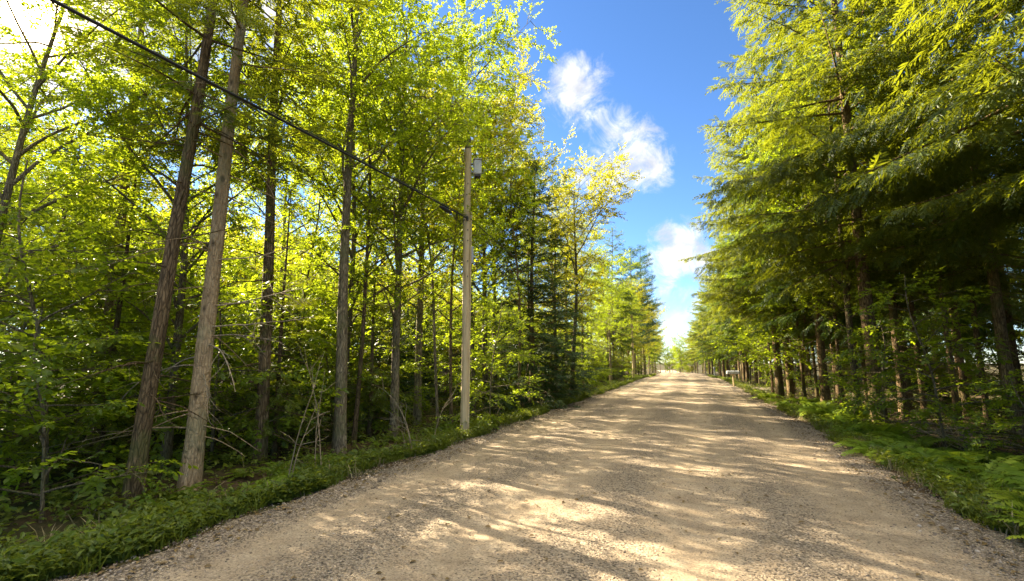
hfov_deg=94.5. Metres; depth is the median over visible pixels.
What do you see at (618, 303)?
broadleaf tree
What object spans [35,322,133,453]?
fir tree
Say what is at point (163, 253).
broadleaf tree
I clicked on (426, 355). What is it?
fir tree
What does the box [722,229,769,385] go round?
spruce tree
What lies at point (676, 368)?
broadleaf tree
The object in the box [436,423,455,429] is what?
fern
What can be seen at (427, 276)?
broadleaf tree
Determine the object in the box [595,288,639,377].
broadleaf tree
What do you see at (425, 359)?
fir tree
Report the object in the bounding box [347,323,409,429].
fir tree
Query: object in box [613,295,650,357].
broadleaf tree
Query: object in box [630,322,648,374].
hemlock tree
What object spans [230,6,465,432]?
broadleaf tree
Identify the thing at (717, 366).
broadleaf tree
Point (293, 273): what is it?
broadleaf tree
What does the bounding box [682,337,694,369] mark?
broadleaf tree
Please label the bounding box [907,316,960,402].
sapling
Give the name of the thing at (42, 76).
broadleaf tree
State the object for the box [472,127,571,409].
broadleaf tree
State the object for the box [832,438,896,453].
fern
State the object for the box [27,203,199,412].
broadleaf tree
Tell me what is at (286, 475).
fern
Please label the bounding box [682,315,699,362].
spruce tree
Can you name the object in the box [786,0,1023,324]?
spruce tree
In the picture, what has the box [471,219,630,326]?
overhead cable
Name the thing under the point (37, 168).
broadleaf tree
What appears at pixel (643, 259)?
pine tree
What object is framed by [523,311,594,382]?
sapling
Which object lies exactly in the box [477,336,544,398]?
sapling
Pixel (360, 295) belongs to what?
broadleaf tree
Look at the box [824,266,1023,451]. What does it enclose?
sapling
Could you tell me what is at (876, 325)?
spruce tree
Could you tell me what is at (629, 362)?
hemlock tree
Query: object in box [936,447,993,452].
fern
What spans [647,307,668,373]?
broadleaf tree
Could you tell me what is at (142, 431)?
conifer tree
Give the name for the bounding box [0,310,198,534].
sapling
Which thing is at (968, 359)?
sapling
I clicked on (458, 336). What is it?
broadleaf tree
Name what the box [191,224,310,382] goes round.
broadleaf tree
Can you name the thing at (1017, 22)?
spruce tree
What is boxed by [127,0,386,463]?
conifer tree
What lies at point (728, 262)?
spruce tree
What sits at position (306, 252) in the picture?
broadleaf tree
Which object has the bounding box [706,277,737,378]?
spruce tree
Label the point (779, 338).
spruce tree
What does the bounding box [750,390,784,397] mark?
fern
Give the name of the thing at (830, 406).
fern
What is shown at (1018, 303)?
spruce tree
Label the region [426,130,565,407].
broadleaf tree
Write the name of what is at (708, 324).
spruce tree
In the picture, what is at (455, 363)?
sapling
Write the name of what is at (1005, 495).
fern
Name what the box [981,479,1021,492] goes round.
fern
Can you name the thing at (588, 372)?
sapling
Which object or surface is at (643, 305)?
pine tree
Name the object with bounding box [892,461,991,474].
fern
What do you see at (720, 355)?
spruce tree
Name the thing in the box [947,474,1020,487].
fern
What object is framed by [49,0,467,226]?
overhead cable
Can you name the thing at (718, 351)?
spruce tree
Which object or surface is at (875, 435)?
fern
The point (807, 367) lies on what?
hemlock tree
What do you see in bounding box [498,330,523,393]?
fir tree
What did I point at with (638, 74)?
sky
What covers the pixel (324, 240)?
broadleaf tree
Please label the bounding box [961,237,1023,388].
spruce tree
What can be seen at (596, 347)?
hemlock tree
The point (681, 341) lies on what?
broadleaf tree
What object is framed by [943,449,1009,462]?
fern
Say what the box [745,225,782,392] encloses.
conifer tree
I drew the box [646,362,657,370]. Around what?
hemlock tree
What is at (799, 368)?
fir tree
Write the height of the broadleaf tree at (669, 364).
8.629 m
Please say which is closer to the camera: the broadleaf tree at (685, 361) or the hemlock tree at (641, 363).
the hemlock tree at (641, 363)
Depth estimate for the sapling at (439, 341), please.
15.04 m
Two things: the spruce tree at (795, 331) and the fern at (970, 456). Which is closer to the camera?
the fern at (970, 456)
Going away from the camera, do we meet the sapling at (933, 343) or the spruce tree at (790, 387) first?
the sapling at (933, 343)
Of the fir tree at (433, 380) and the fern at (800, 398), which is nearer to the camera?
the fern at (800, 398)
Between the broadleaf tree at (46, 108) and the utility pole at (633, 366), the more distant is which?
the utility pole at (633, 366)
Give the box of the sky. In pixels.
[0,0,1023,362]
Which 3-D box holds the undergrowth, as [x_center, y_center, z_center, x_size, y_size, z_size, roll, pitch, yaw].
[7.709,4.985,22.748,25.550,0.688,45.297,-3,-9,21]
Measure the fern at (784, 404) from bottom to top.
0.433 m
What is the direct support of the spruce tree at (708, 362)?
on the ground at (37, 526)
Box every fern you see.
[63,524,132,540]
[86,511,161,537]
[137,481,212,500]
[221,468,262,481]
[246,476,288,491]
[256,467,304,480]
[265,460,290,471]
[279,472,295,481]
[308,454,337,463]
[365,437,388,444]
[383,436,405,441]
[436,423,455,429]
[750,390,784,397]
[769,400,803,412]
[790,396,806,402]
[796,401,860,418]
[798,401,858,419]
[810,416,841,422]
[826,425,869,439]
[827,415,874,428]
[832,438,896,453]
[837,439,904,460]
[838,423,929,447]
[841,440,923,462]
[844,429,896,437]
[848,410,861,422]
[858,416,894,426]
[862,424,927,437]
[862,435,925,445]
[863,451,921,465]
[878,421,1023,451]
[880,446,969,471]
[889,433,942,454]
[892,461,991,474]
[893,441,917,461]
[906,436,963,449]
[917,455,1023,487]
[930,450,1004,469]
[931,462,991,476]
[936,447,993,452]
[940,470,994,493]
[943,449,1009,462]
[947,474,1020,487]
[970,465,1022,483]
[975,473,1023,521]
[980,488,1023,519]
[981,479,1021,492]
[984,453,1022,468]
[984,505,1023,521]
[988,462,1023,510]
[995,518,1023,538]
[1011,461,1023,469]
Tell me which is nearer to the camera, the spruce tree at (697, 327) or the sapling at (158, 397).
the sapling at (158, 397)
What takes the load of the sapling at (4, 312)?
on the ground at (37, 526)
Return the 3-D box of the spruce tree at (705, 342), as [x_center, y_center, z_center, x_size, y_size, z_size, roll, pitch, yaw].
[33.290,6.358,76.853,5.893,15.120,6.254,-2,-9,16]
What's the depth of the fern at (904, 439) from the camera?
8.98 m
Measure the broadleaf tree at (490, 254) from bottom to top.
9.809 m
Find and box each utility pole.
[460,138,481,431]
[631,314,634,376]
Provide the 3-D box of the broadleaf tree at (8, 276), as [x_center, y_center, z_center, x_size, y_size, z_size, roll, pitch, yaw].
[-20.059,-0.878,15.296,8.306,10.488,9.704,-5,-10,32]
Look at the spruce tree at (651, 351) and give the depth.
89.44 m
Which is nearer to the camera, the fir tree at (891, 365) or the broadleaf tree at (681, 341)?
the fir tree at (891, 365)
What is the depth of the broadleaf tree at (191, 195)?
9.27 m
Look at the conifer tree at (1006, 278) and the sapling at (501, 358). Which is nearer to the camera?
the conifer tree at (1006, 278)
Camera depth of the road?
4.84 m
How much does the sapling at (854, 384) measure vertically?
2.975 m
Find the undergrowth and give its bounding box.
[0,377,1023,546]
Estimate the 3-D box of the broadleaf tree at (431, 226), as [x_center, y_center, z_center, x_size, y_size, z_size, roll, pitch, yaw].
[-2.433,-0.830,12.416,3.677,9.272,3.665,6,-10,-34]
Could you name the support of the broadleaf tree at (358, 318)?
on the ground at (37, 526)
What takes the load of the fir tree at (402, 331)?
on the ground at (37, 526)
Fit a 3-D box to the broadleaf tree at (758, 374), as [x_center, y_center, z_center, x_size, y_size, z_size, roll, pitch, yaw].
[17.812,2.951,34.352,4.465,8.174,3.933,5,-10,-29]
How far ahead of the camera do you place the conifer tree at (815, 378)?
23.10 m
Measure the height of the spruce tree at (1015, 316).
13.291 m
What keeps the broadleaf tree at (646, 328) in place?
on the ground at (37, 526)
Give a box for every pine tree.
[616,246,659,375]
[626,244,664,373]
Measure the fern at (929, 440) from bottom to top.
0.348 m
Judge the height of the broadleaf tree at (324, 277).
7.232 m
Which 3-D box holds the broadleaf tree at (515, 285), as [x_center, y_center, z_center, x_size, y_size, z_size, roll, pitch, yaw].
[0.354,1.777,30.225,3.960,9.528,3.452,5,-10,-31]
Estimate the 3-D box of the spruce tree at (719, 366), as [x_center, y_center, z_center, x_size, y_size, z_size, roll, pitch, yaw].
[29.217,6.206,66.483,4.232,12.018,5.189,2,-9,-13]
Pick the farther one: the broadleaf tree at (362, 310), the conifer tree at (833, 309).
the conifer tree at (833, 309)
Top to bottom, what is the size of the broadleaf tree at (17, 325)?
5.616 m
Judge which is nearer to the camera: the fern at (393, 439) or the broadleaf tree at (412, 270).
the fern at (393, 439)
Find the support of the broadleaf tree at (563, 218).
on the ground at (37, 526)
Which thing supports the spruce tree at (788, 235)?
on the ground at (37, 526)
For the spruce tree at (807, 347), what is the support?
on the ground at (37, 526)
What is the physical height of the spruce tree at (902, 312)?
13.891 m
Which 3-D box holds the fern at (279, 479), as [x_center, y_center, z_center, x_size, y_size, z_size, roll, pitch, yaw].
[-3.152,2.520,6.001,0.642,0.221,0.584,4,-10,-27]
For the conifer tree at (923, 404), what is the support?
on the ground at (37, 526)
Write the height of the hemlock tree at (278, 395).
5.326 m
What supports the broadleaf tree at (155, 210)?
on the ground at (37, 526)
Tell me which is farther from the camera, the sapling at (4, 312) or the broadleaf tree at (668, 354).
the broadleaf tree at (668, 354)
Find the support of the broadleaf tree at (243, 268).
on the ground at (37, 526)
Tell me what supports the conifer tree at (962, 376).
on the ground at (37, 526)
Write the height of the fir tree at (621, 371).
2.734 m
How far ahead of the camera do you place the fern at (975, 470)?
6.94 m
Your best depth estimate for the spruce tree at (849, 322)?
14.38 m
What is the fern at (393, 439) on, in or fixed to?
on the ground at (37, 526)
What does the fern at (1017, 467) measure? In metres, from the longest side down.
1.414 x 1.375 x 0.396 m
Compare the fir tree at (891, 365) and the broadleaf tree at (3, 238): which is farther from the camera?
the fir tree at (891, 365)
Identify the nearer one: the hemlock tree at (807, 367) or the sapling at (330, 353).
the sapling at (330, 353)
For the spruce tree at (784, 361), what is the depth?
37.98 m
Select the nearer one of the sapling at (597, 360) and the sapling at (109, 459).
the sapling at (109, 459)
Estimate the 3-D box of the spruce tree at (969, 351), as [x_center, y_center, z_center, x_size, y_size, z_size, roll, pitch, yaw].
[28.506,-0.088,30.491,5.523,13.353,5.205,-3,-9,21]
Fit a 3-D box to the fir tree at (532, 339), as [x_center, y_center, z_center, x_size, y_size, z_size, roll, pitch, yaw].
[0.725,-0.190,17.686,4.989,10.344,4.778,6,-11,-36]
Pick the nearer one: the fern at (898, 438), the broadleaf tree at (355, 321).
the fern at (898, 438)
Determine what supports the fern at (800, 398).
on the ground at (37, 526)
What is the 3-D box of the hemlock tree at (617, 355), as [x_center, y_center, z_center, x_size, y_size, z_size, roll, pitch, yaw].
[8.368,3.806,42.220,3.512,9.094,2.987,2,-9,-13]
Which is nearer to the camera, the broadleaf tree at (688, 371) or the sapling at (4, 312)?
the sapling at (4, 312)
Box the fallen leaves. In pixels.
[39,389,1023,580]
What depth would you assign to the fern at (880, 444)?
8.13 m
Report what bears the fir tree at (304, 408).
on the ground at (37, 526)
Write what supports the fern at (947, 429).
on the ground at (37, 526)
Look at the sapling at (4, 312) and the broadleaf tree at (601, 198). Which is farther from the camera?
the broadleaf tree at (601, 198)
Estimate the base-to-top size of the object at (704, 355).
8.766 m
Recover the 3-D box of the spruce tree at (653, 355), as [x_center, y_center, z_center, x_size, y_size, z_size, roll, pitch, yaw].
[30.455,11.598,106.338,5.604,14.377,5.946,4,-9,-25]
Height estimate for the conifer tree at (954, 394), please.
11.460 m
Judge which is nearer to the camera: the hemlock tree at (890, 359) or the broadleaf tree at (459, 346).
the broadleaf tree at (459, 346)
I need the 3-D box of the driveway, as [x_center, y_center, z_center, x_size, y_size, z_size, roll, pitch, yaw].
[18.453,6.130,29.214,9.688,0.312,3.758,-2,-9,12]
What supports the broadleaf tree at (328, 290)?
on the ground at (37, 526)
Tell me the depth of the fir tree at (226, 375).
13.19 m
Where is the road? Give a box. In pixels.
[48,370,1023,580]
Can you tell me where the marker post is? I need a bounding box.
[739,352,742,381]
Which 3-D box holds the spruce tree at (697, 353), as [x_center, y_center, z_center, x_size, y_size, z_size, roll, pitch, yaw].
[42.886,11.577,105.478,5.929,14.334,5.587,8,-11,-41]
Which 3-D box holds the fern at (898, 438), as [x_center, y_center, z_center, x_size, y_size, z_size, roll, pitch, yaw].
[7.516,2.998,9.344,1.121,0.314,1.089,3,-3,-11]
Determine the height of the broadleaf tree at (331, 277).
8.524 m
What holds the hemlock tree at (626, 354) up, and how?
on the ground at (37, 526)
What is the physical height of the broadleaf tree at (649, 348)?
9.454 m
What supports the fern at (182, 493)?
on the ground at (37, 526)
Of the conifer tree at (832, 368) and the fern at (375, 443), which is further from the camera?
the conifer tree at (832, 368)
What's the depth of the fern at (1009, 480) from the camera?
5.11 m
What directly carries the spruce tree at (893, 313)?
on the ground at (37, 526)
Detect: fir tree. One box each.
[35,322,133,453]
[117,220,196,424]
[155,283,245,413]
[182,310,247,421]
[238,293,333,445]
[347,316,387,404]
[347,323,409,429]
[347,337,374,404]
[362,305,426,414]
[367,304,434,407]
[386,299,411,370]
[399,306,448,404]
[400,299,445,397]
[403,274,443,393]
[439,312,470,398]
[473,155,608,414]
[474,319,497,388]
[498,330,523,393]
[510,224,599,400]
[603,353,617,381]
[616,357,627,378]
[794,355,817,376]
[882,273,928,386]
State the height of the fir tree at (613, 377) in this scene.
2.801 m
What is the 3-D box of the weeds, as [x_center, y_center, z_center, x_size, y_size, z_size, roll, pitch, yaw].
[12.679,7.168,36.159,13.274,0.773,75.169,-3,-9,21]
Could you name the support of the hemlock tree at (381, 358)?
on the ground at (37, 526)
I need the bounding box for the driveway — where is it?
[731,386,886,390]
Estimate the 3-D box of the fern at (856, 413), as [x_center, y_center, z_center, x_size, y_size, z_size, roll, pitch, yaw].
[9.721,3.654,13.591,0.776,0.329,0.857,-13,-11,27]
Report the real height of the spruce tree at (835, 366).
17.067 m
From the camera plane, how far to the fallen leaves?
5.12 m
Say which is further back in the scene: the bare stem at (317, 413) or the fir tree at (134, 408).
the fir tree at (134, 408)
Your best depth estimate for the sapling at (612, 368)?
40.77 m
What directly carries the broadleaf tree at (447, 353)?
on the ground at (37, 526)
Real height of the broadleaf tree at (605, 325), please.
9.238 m
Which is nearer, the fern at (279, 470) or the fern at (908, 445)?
the fern at (279, 470)
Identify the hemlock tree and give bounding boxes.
[10,117,192,482]
[215,182,332,459]
[324,205,418,438]
[361,307,391,416]
[500,202,563,399]
[575,269,610,384]
[593,305,625,377]
[616,310,638,377]
[617,310,637,378]
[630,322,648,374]
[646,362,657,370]
[796,346,816,378]
[884,273,941,390]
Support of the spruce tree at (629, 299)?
on the ground at (37, 526)
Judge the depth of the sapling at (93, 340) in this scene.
6.32 m
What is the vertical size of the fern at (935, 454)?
0.400 m
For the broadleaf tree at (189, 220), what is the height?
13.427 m
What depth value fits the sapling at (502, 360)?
20.50 m
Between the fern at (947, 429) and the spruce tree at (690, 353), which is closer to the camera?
the fern at (947, 429)
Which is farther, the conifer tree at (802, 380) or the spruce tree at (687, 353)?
the spruce tree at (687, 353)
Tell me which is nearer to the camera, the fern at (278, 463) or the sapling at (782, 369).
the fern at (278, 463)
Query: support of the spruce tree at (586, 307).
on the ground at (37, 526)
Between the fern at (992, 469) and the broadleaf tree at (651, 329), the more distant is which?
the broadleaf tree at (651, 329)
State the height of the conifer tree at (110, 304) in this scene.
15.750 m
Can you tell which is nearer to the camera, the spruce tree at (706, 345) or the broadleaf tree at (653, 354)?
the spruce tree at (706, 345)
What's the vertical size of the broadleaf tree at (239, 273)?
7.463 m
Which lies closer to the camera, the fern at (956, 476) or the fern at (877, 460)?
the fern at (956, 476)
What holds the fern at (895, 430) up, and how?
on the ground at (37, 526)
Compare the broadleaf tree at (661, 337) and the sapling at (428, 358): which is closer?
the sapling at (428, 358)
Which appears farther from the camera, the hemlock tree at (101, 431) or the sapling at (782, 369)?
the sapling at (782, 369)
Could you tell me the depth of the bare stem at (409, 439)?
8.46 m
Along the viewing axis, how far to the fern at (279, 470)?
6.78 m
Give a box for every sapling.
[0,133,270,495]
[0,169,167,483]
[0,232,104,491]
[0,277,132,482]
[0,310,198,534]
[9,281,348,465]
[26,222,281,421]
[79,328,229,425]
[159,293,389,470]
[161,264,336,415]
[250,296,406,431]
[323,316,433,435]
[367,287,448,381]
[385,317,460,403]
[400,310,496,411]
[423,315,503,397]
[430,297,547,429]
[455,343,534,411]
[475,333,535,395]
[475,335,536,398]
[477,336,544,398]
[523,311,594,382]
[553,324,617,387]
[560,349,601,387]
[578,347,605,384]
[584,351,610,380]
[595,350,615,381]
[600,352,623,375]
[602,343,645,380]
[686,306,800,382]
[706,243,933,381]
[751,344,819,388]
[805,317,989,426]
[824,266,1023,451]
[858,326,944,367]
[886,352,946,390]
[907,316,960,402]
[908,308,1023,390]
[910,295,1023,391]
[941,369,1023,462]
[1014,326,1023,375]
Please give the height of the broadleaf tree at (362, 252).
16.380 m
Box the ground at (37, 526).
[0,363,1023,577]
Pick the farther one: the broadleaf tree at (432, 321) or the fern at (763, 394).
the broadleaf tree at (432, 321)
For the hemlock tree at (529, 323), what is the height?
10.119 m
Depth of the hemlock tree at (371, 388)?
11.13 m
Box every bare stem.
[280,351,327,477]
[299,345,335,464]
[375,373,422,450]
[380,405,404,445]
[435,381,461,432]
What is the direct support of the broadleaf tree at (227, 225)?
on the ground at (37, 526)
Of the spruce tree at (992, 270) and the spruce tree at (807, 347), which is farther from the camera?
the spruce tree at (807, 347)
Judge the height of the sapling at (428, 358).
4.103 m
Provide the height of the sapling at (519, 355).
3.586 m
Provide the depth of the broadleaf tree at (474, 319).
47.77 m
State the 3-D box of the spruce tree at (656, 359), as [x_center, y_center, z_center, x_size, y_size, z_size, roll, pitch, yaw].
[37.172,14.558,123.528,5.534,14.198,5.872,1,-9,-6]
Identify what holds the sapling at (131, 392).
on the ground at (37, 526)
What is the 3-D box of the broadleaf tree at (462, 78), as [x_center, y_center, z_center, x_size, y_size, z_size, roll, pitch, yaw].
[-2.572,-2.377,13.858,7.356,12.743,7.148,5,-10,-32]
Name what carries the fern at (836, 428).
on the ground at (37, 526)
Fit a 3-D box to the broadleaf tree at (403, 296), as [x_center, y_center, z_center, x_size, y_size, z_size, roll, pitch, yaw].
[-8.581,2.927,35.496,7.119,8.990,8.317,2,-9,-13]
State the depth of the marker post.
39.27 m
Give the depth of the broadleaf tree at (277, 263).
12.30 m
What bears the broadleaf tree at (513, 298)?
on the ground at (37, 526)
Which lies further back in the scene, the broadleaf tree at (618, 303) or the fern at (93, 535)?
the broadleaf tree at (618, 303)
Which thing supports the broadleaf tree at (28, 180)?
on the ground at (37, 526)
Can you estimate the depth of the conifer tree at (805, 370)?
29.94 m
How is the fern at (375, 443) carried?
on the ground at (37, 526)
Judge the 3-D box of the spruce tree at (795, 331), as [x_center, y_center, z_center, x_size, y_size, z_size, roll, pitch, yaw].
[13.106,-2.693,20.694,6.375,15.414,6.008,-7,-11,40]
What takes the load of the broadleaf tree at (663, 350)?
on the ground at (37, 526)
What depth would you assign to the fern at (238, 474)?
6.82 m
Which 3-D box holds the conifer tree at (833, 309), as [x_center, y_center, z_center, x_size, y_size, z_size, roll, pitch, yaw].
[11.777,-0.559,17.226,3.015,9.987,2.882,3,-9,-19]
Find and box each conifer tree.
[0,0,253,456]
[14,0,371,507]
[62,0,384,491]
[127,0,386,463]
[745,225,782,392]
[752,201,822,399]
[784,185,861,408]
[795,337,809,387]
[797,340,817,382]
[803,317,834,397]
[818,331,848,391]
[827,228,887,404]
[850,76,964,409]
[881,50,1022,430]
[902,61,1023,430]
[908,66,1019,415]
[921,270,981,397]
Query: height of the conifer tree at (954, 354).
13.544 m
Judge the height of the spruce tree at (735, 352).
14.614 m
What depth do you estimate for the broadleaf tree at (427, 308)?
28.28 m
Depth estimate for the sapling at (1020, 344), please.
19.79 m
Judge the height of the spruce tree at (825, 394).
16.572 m
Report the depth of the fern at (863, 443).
8.40 m
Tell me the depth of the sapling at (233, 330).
11.54 m
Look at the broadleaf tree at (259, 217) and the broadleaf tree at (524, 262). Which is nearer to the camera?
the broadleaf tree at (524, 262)
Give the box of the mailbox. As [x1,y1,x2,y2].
[726,370,738,386]
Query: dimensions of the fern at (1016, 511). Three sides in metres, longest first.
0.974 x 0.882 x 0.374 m
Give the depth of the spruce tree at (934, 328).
25.72 m
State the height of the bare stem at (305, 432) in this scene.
1.856 m
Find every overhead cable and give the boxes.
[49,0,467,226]
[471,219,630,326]
[472,242,608,332]
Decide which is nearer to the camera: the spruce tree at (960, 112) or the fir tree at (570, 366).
the spruce tree at (960, 112)
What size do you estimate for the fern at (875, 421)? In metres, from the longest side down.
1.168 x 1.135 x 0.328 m
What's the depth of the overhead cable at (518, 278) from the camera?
14.11 m
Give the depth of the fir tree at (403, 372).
15.09 m
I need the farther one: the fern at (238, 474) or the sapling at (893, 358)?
the sapling at (893, 358)
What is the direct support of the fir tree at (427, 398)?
on the ground at (37, 526)
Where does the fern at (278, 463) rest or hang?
on the ground at (37, 526)
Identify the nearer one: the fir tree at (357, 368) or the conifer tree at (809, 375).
the fir tree at (357, 368)
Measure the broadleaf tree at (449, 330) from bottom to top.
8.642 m
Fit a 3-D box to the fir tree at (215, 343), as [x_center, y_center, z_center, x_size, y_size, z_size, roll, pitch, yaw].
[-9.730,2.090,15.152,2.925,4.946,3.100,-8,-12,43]
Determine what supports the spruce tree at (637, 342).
on the ground at (37, 526)
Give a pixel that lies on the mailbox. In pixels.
(732, 372)
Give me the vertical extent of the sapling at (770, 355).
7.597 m
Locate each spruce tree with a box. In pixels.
[535,176,607,389]
[585,226,645,379]
[616,281,647,376]
[636,320,660,372]
[638,341,658,367]
[654,324,665,372]
[679,38,811,398]
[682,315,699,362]
[683,274,716,373]
[685,321,700,372]
[686,327,697,372]
[687,257,725,376]
[690,186,754,380]
[691,286,721,374]
[692,311,710,365]
[693,0,1023,430]
[695,299,721,375]
[695,350,709,373]
[697,232,740,379]
[699,286,729,376]
[700,306,733,373]
[702,205,767,381]
[704,304,721,375]
[706,312,747,366]
[707,336,730,376]
[709,208,771,383]
[714,118,841,397]
[719,13,905,402]
[729,16,947,418]
[740,71,887,369]
[755,341,811,382]
[759,309,829,385]
[776,94,905,397]
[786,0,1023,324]
[792,2,987,418]
[807,80,964,409]
[829,303,908,365]
[834,0,1023,439]
[877,225,988,394]
[916,40,1023,413]
[918,270,1006,390]
[926,146,1023,396]
[939,0,1023,85]
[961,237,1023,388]
[984,225,1023,339]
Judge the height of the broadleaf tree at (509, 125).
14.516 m
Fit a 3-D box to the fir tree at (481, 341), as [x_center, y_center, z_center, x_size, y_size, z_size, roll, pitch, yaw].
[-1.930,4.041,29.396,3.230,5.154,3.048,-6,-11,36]
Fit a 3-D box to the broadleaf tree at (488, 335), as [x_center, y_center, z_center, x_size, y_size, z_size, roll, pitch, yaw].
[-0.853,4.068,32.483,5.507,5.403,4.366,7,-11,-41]
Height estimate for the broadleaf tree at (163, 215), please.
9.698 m
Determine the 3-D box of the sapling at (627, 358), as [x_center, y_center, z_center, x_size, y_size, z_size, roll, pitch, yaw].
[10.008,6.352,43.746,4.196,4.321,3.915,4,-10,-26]
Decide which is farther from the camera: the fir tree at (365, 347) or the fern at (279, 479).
the fir tree at (365, 347)
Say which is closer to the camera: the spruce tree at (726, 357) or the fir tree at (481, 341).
the fir tree at (481, 341)
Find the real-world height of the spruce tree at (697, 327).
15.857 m
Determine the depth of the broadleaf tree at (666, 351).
171.39 m
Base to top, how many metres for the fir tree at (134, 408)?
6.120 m
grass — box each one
[0,374,1023,580]
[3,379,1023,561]
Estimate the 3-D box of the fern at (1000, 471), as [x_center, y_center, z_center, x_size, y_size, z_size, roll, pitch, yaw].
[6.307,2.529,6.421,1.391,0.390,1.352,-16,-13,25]
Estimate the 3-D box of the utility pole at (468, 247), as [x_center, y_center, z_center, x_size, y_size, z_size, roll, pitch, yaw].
[-0.968,-0.150,11.313,0.450,7.543,0.250,1,-9,-6]
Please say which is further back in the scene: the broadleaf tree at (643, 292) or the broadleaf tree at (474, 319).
the broadleaf tree at (643, 292)
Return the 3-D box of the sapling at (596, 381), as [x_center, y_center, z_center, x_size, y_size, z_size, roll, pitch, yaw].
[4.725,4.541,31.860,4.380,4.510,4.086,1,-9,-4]
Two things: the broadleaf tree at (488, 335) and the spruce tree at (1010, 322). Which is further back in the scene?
the broadleaf tree at (488, 335)
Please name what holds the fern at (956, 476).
on the ground at (37, 526)
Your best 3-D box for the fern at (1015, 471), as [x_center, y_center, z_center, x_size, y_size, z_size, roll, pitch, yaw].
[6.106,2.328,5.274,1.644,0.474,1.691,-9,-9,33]
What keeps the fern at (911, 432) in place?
on the ground at (37, 526)
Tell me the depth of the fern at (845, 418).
12.24 m
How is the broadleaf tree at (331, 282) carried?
on the ground at (37, 526)
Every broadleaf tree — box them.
[0,0,222,459]
[0,27,111,325]
[0,67,169,358]
[0,108,174,414]
[0,133,68,228]
[0,148,196,404]
[0,181,90,359]
[0,184,217,441]
[1,201,106,442]
[10,0,336,474]
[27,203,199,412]
[38,188,206,363]
[61,222,277,424]
[79,28,267,408]
[85,182,224,329]
[99,185,208,283]
[134,218,303,385]
[161,188,314,343]
[167,243,365,417]
[183,85,379,416]
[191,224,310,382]
[200,213,324,368]
[221,0,471,454]
[223,248,336,390]
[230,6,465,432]
[235,223,339,292]
[244,254,412,405]
[253,264,359,401]
[258,141,363,410]
[262,256,369,388]
[275,249,371,354]
[282,0,532,438]
[286,30,461,361]
[289,26,458,444]
[297,0,560,424]
[310,241,362,369]
[318,252,392,369]
[321,292,405,392]
[355,78,508,432]
[362,269,446,358]
[368,265,459,329]
[371,286,461,378]
[373,140,507,381]
[374,229,447,386]
[384,127,511,424]
[406,29,551,406]
[411,314,481,387]
[423,299,446,355]
[424,140,547,414]
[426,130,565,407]
[437,313,502,358]
[437,319,474,401]
[438,285,488,369]
[442,271,480,354]
[470,312,526,376]
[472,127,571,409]
[476,122,644,396]
[491,259,539,373]
[496,254,541,347]
[503,159,600,380]
[545,222,627,387]
[567,271,623,368]
[578,249,644,382]
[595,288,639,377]
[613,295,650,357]
[614,273,658,352]
[628,298,658,374]
[638,301,661,374]
[638,331,655,360]
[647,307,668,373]
[647,331,659,373]
[650,325,667,372]
[656,342,669,372]
[660,345,671,371]
[663,350,675,372]
[665,345,675,371]
[668,331,685,372]
[669,340,690,371]
[670,348,686,371]
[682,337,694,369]
[683,350,698,372]
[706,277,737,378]
[713,357,725,372]
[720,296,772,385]
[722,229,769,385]
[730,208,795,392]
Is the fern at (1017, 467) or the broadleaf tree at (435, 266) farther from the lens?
the broadleaf tree at (435, 266)
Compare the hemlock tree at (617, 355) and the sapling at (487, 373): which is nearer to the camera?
the sapling at (487, 373)
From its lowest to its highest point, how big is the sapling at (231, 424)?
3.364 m
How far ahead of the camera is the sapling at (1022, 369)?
19.07 m
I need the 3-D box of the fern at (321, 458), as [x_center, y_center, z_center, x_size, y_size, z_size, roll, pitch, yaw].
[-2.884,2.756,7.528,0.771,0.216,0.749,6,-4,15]
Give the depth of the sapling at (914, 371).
27.59 m
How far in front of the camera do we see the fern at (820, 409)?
13.29 m
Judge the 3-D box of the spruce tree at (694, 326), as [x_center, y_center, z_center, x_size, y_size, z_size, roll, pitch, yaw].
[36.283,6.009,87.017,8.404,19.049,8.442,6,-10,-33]
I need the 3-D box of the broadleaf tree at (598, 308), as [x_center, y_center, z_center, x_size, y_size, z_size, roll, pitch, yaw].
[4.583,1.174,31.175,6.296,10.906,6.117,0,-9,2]
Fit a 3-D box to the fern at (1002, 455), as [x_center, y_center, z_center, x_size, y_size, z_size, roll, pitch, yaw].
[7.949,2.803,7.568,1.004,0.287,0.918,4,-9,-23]
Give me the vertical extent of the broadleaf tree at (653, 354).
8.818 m
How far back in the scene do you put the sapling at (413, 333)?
22.22 m
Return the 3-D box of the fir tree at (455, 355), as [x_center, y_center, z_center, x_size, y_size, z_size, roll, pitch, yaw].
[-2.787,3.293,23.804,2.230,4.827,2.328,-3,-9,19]
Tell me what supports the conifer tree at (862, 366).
on the ground at (37, 526)
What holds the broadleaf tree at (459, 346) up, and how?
on the ground at (37, 526)
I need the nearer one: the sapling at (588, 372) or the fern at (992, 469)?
the fern at (992, 469)
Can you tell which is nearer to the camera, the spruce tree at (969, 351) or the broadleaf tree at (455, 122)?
the broadleaf tree at (455, 122)
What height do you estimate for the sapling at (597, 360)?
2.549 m
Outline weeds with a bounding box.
[0,373,1023,580]
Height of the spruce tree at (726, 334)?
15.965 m
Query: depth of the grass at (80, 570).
5.01 m
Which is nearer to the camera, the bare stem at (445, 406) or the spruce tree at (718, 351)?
the bare stem at (445, 406)
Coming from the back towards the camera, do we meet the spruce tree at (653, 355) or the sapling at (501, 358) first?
the spruce tree at (653, 355)

